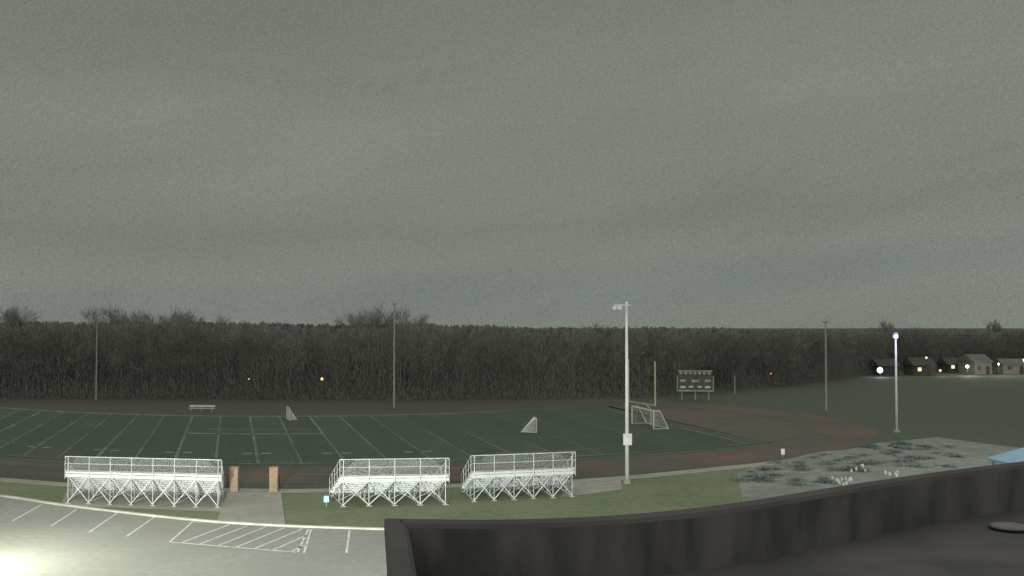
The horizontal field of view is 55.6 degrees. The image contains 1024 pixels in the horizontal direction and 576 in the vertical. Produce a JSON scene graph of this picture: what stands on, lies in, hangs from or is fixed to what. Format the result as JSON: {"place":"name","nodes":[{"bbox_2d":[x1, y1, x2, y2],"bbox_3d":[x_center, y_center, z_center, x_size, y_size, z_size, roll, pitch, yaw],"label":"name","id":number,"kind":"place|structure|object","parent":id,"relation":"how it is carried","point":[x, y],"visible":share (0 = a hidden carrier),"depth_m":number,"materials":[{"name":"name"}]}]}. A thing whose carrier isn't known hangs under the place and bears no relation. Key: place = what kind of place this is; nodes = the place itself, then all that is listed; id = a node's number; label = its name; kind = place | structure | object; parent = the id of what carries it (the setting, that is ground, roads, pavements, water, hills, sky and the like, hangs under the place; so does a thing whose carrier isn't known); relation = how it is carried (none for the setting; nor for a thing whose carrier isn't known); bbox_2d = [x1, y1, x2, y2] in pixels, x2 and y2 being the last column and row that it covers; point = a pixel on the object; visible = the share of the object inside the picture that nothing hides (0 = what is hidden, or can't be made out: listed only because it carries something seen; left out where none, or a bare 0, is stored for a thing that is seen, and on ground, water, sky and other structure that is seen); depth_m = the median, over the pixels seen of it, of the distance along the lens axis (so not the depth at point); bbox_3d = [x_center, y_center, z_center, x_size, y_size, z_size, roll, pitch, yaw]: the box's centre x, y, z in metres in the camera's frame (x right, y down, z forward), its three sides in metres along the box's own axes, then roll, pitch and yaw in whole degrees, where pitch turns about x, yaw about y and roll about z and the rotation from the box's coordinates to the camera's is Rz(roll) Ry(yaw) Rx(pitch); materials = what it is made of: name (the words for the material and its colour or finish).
{"place":"outdoors","nodes":[
{"label":"outdoors","id":0,"kind":"place"},
{"bbox_2d":[0,393,623,408],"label":"woodland floor","id":1,"kind":"structure","parent":0,"point":[264,402],"depth_m":173.13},
{"bbox_2d":[94,319,99,399],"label":"light pole","id":2,"kind":"object","parent":1,"relation":"on","point":[97,320],"visible":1,"depth_m":176.48,"materials":[{"name":"grey metal"}]},
{"bbox_2d":[0,406,759,464],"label":"playing field","id":3,"kind":"structure","parent":0,"point":[345,438],"depth_m":121.70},
{"bbox_2d":[0,407,505,453],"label":"markings","id":4,"kind":"object","parent":3,"relation":"on","point":[233,433],"visible":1,"depth_m":146.40,"materials":[{"name":"white paint"}]},
{"bbox_2d":[286,406,296,419],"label":"lacrosse goal","id":5,"kind":"object","parent":3,"relation":"on","point":[289,411],"visible":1,"depth_m":141.90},
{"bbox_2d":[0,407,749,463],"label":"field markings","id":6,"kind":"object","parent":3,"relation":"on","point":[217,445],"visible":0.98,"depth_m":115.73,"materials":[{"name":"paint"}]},
{"bbox_2d":[521,417,536,432],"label":"lacrosse goal","id":7,"kind":"object","parent":3,"relation":"on","point":[528,426],"visible":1,"depth_m":126.12,"materials":[{"name":"white fabric"}]},
{"bbox_2d":[628,359,655,424],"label":"goalpost","id":8,"kind":"object","parent":3,"relation":"on","point":[654,391],"visible":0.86,"depth_m":131.97,"materials":[{"name":"white metal"}]},
{"bbox_2d":[631,406,668,428],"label":"soccer goal","id":9,"kind":"object","parent":3,"relation":"on","point":[652,410],"visible":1,"depth_m":133.76,"materials":[{"name":"white metal"}]},
{"bbox_2d":[0,402,875,483],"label":"running track","id":10,"kind":"structure","parent":0,"point":[822,434],"depth_m":100.50,"materials":[{"name":"red rubber"}]},
{"bbox_2d":[0,401,624,413],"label":"straight of track","id":11,"kind":"object","parent":10,"relation":"attached to","point":[295,411],"visible":0.88,"depth_m":157.86,"materials":[{"name":"red rubber"}]},
{"bbox_2d":[190,405,214,410],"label":"team bench","id":12,"kind":"object","parent":11,"relation":"on","point":[212,406],"visible":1,"depth_m":155.28,"materials":[{"name":"metal"}]},
{"bbox_2d":[392,303,396,407],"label":"light pole","id":13,"kind":"object","parent":11,"relation":"on","point":[394,304],"visible":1,"depth_m":160.75,"materials":[{"name":"grey metal"}]},
{"bbox_2d":[0,328,1023,488],"bbox_3d":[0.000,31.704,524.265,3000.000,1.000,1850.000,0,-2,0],"label":"ground","id":14,"kind":"structure","parent":0,"point":[984,408],"depth_m":161.53,"materials":[{"name":"green plant"}]},
{"bbox_2d":[1,299,35,326],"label":"bare tree","id":15,"kind":"object","parent":14,"relation":"on","point":[11,316],"visible":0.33,"depth_m":207.06,"materials":[{"name":"plant"}]},
{"bbox_2d":[0,305,46,324],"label":"bare tree","id":16,"kind":"object","parent":14,"relation":"on","point":[35,313],"visible":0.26,"depth_m":211.59,"materials":[{"name":"plant"}]},
{"bbox_2d":[78,305,146,326],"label":"bare tree","id":17,"kind":"object","parent":14,"relation":"on","point":[94,314],"visible":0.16,"depth_m":209.02,"materials":[{"name":"plant"}]},
{"bbox_2d":[0,465,228,487],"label":"fence","id":18,"kind":"object","parent":14,"relation":"on","point":[36,478],"visible":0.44,"depth_m":88.95,"materials":[{"name":"black metal"}]},
{"bbox_2d":[96,303,156,324],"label":"bare tree","id":19,"kind":"object","parent":14,"relation":"on","point":[110,315],"visible":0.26,"depth_m":207.55,"materials":[{"name":"plant"}]},
{"bbox_2d":[155,305,207,324],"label":"bare tree","id":20,"kind":"object","parent":14,"relation":"on","point":[178,317],"visible":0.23,"depth_m":208.82,"materials":[{"name":"plant"}]},
{"bbox_2d":[0,494,383,529],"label":"kerb","id":21,"kind":"structure","parent":14,"relation":"on","point":[197,519],"depth_m":71.07,"materials":[{"name":"concrete"}]},
{"bbox_2d":[0,497,386,575],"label":"parking lot","id":22,"kind":"structure","parent":14,"relation":"on","point":[34,542],"depth_m":62.74,"materials":[{"name":"grey asphalt"}]},
{"bbox_2d":[12,504,350,552],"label":"stall markings","id":23,"kind":"object","parent":22,"relation":"on","point":[307,541],"visible":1,"depth_m":66.15,"materials":[{"name":"paint"}]},
{"bbox_2d":[384,461,1023,575],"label":"school building","id":24,"kind":"structure","parent":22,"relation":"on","point":[932,524],"depth_m":10.25,"materials":[{"name":"concrete"}]},
{"bbox_2d":[988,522,1023,532],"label":"roof vent","id":25,"kind":"object","parent":24,"relation":"on","point":[1010,527],"visible":1,"depth_m":11.86,"materials":[{"name":"metal"}]},
{"bbox_2d":[167,306,233,324],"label":"bare tree","id":26,"kind":"object","parent":14,"relation":"on","point":[221,320],"visible":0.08,"depth_m":210.04,"materials":[{"name":"plant"}]},
{"bbox_2d":[238,317,250,326],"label":"bare tree","id":27,"kind":"object","parent":14,"relation":"on","point":[245,323],"visible":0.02,"depth_m":203.45,"materials":[{"name":"plant"}]},
{"bbox_2d":[218,490,284,523],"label":"entrance walkway","id":28,"kind":"structure","parent":14,"relation":"on","point":[260,506],"depth_m":75.88,"materials":[{"name":"concrete"}]},
{"bbox_2d":[229,466,239,491],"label":"brick pillar","id":29,"kind":"structure","parent":28,"relation":"on","point":[234,479],"depth_m":82.80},
{"bbox_2d":[269,466,278,491],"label":"brick pillar","id":30,"kind":"structure","parent":28,"relation":"on","point":[273,478],"depth_m":82.80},
{"bbox_2d":[332,306,383,328],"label":"bare tree","id":31,"kind":"object","parent":14,"relation":"on","point":[364,322],"visible":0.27,"depth_m":202.28,"materials":[{"name":"plant"}]},
{"bbox_2d":[343,300,399,328],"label":"bare tree","id":32,"kind":"object","parent":14,"relation":"on","point":[378,320],"visible":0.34,"depth_m":202.53,"materials":[{"name":"plant"}]},
{"bbox_2d":[0,467,752,526],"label":"grass verge","id":33,"kind":"object","parent":14,"relation":"on","point":[676,492],"depth_m":78.11,"materials":[{"name":"green plant"}]},
{"bbox_2d":[62,489,223,511],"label":"bleacher pad","id":34,"kind":"object","parent":33,"relation":"on","point":[206,503],"visible":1,"depth_m":78.92,"materials":[{"name":"concrete"}]},
{"bbox_2d":[65,456,223,507],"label":"bleacher","id":35,"kind":"object","parent":34,"relation":"on","point":[151,480],"visible":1,"depth_m":77.75,"materials":[{"name":"metal"}]},
{"bbox_2d":[324,496,328,506],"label":"sign","id":36,"kind":"object","parent":33,"relation":"on","point":[326,499],"visible":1,"depth_m":76.36,"materials":[{"name":"white metal"}]},
{"bbox_2d":[329,458,449,506],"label":"bleacher","id":37,"kind":"object","parent":33,"relation":"on","point":[420,482],"visible":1,"depth_m":77.22,"materials":[{"name":"metal"}]},
{"bbox_2d":[461,452,575,501],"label":"bleacher","id":38,"kind":"object","parent":33,"relation":"on","point":[521,478],"visible":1,"depth_m":80.37,"materials":[{"name":"metal"}]},
{"bbox_2d":[561,480,621,496],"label":"side pad","id":39,"kind":"object","parent":33,"relation":"on","point":[589,488],"visible":1,"depth_m":84.99,"materials":[{"name":"concrete"}]},
{"bbox_2d":[612,302,631,483],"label":"light pole","id":40,"kind":"object","parent":33,"relation":"on","point":[627,438],"visible":1,"depth_m":87.23,"materials":[{"name":"metal"}]},
{"bbox_2d":[0,461,784,492],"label":"walkway","id":41,"kind":"structure","parent":14,"relation":"on","point":[50,483],"depth_m":89.16,"materials":[{"name":"concrete"}]},
{"bbox_2d":[372,306,429,327],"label":"bare tree","id":42,"kind":"object","parent":14,"relation":"on","point":[422,321],"visible":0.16,"depth_m":208.25,"materials":[{"name":"plant"}]},
{"bbox_2d":[279,466,569,487],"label":"fence","id":43,"kind":"object","parent":14,"relation":"on","point":[316,486],"visible":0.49,"depth_m":85.14,"materials":[{"name":"black metal"}]},
{"bbox_2d":[0,319,1023,400],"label":"woods","id":44,"kind":"object","parent":14,"relation":"on","point":[19,351],"visible":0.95,"depth_m":185.26,"materials":[{"name":"plant"}]},
{"bbox_2d":[580,317,619,332],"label":"bare tree","id":45,"kind":"object","parent":14,"relation":"on","point":[599,328],"visible":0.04,"depth_m":210.36,"materials":[{"name":"plant"}]},
{"bbox_2d":[665,389,676,400],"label":"barrier rail","id":46,"kind":"object","parent":14,"relation":"on","point":[676,394],"visible":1,"depth_m":173.42,"materials":[{"name":"grey metal"}]},
{"bbox_2d":[677,370,713,399],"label":"scoreboard","id":47,"kind":"object","parent":14,"relation":"on","point":[696,380],"visible":0.99,"depth_m":175.54,"materials":[{"name":"black metal"}]},
{"bbox_2d":[607,406,801,442],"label":"end zone surround","id":48,"kind":"object","parent":14,"relation":"on","point":[762,429],"visible":1,"depth_m":138.17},
{"bbox_2d":[734,376,735,393],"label":"marker post","id":49,"kind":"object","parent":14,"relation":"on","point":[734,385],"visible":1,"depth_m":191.32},
{"bbox_2d":[823,321,828,410],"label":"light pole","id":50,"kind":"object","parent":14,"relation":"on","point":[826,407],"visible":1,"depth_m":156.53,"materials":[{"name":"grey metal"}]},
{"bbox_2d":[737,437,1019,501],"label":"gravel bed","id":51,"kind":"object","parent":14,"relation":"on","point":[976,454],"visible":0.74,"depth_m":97.66,"materials":[{"name":"grey gravel"}]},
{"bbox_2d":[731,476,750,481],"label":"shrub","id":52,"kind":"object","parent":51,"relation":"on","point":[738,479],"visible":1,"depth_m":88.40,"materials":[{"name":"green plant"}]},
{"bbox_2d":[750,473,774,480],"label":"shrub","id":53,"kind":"object","parent":51,"relation":"on","point":[754,476],"visible":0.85,"depth_m":89.35,"materials":[{"name":"green plant"}]},
{"bbox_2d":[746,475,780,482],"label":"shrub","id":54,"kind":"object","parent":51,"relation":"on","point":[768,478],"visible":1,"depth_m":88.22,"materials":[{"name":"green plant"}]},
{"bbox_2d":[767,459,786,463],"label":"shrub","id":55,"kind":"object","parent":51,"relation":"on","point":[775,460],"visible":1,"depth_m":99.42,"materials":[{"name":"green plant"}]},
{"bbox_2d":[784,463,807,468],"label":"shrub","id":56,"kind":"object","parent":51,"relation":"on","point":[802,466],"visible":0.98,"depth_m":96.39,"materials":[{"name":"green plant"}]},
{"bbox_2d":[786,480,814,485],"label":"shrub","id":57,"kind":"object","parent":51,"relation":"on","point":[795,483],"visible":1,"depth_m":86.41,"materials":[{"name":"green plant"}]},
{"bbox_2d":[818,478,837,483],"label":"shrub","id":58,"kind":"object","parent":51,"relation":"on","point":[826,481],"visible":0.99,"depth_m":87.41,"materials":[{"name":"green plant"}]},
{"bbox_2d":[819,460,844,465],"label":"shrub","id":59,"kind":"object","parent":51,"relation":"on","point":[830,462],"visible":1,"depth_m":98.32,"materials":[{"name":"green plant"}]},
{"bbox_2d":[886,458,911,462],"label":"shrub","id":60,"kind":"object","parent":51,"relation":"on","point":[898,461],"visible":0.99,"depth_m":99.81,"materials":[{"name":"green plant"}]},
{"bbox_2d":[901,462,929,467],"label":"shrub","id":61,"kind":"object","parent":51,"relation":"on","point":[920,465],"visible":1,"depth_m":96.54,"materials":[{"name":"green plant"}]},
{"bbox_2d":[911,454,936,459],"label":"shrub","id":62,"kind":"object","parent":51,"relation":"on","point":[922,457],"visible":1,"depth_m":101.96,"materials":[{"name":"green plant"}]},
{"bbox_2d":[933,463,957,467],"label":"shrub","id":63,"kind":"object","parent":51,"relation":"on","point":[947,465],"visible":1,"depth_m":96.82,"materials":[{"name":"green plant"}]},
{"bbox_2d":[986,448,1023,464],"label":"blue canopy","id":64,"kind":"object","parent":51,"relation":"on","point":[1016,455],"visible":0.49,"depth_m":85.29,"materials":[{"name":"blue fabric"}]},
{"bbox_2d":[878,319,895,331],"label":"bare tree","id":65,"kind":"object","parent":14,"relation":"on","point":[886,328],"visible":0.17,"depth_m":295.73,"materials":[{"name":"plant"}]},
{"bbox_2d":[893,332,900,431],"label":"street lamp","id":66,"kind":"object","parent":14,"relation":"on","point":[895,335],"visible":1,"depth_m":126.77,"materials":[{"name":"metal"}]},
{"bbox_2d":[902,357,937,375],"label":"house","id":67,"kind":"structure","parent":14,"relation":"on","point":[916,366],"depth_m":251.58,"materials":[{"name":"grey"}]},
{"bbox_2d":[928,368,931,375],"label":"door","id":68,"kind":"structure","parent":67,"relation":"in","point":[929,369],"depth_m":250.88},
{"bbox_2d":[985,318,1002,332],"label":"bare tree","id":69,"kind":"object","parent":14,"relation":"on","point":[995,327],"visible":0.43,"depth_m":309.54,"materials":[{"name":"plant"}]},
{"bbox_2d":[0,320,1023,394],"bbox_3d":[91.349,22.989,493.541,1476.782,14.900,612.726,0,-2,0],"label":"hills","id":70,"kind":"structure","parent":0,"point":[329,329],"depth_m":194.14,"materials":[{"name":"green plant"}]},
{"bbox_2d":[0,0,1023,327],"label":"sky","id":71,"kind":"structure","parent":0,"point":[516,163],"materials":[{"name":"grey"}]},
{"bbox_2d":[869,359,899,375],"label":"house","id":72,"kind":"structure","parent":0,"point":[887,366],"depth_m":252.46,"materials":[{"name":"grey"}]},
{"bbox_2d":[936,358,958,372],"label":"house","id":73,"kind":"structure","parent":0,"point":[947,365],"depth_m":265.37,"materials":[{"name":"grey"}]},
{"bbox_2d":[956,354,993,373],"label":"house","id":74,"kind":"structure","parent":0,"point":[979,363],"depth_m":258.93,"materials":[{"name":"beige"}]},
{"bbox_2d":[986,366,989,373],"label":"door","id":75,"kind":"structure","parent":74,"relation":"in","point":[987,367],"depth_m":258.25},
{"bbox_2d":[993,358,1023,373],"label":"house","id":76,"kind":"structure","parent":0,"point":[1011,366],"depth_m":258.42,"materials":[{"name":"beige"}]},
{"bbox_2d":[1019,366,1023,373],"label":"door","id":77,"kind":"structure","parent":76,"relation":"in","point":[1021,367],"depth_m":257.68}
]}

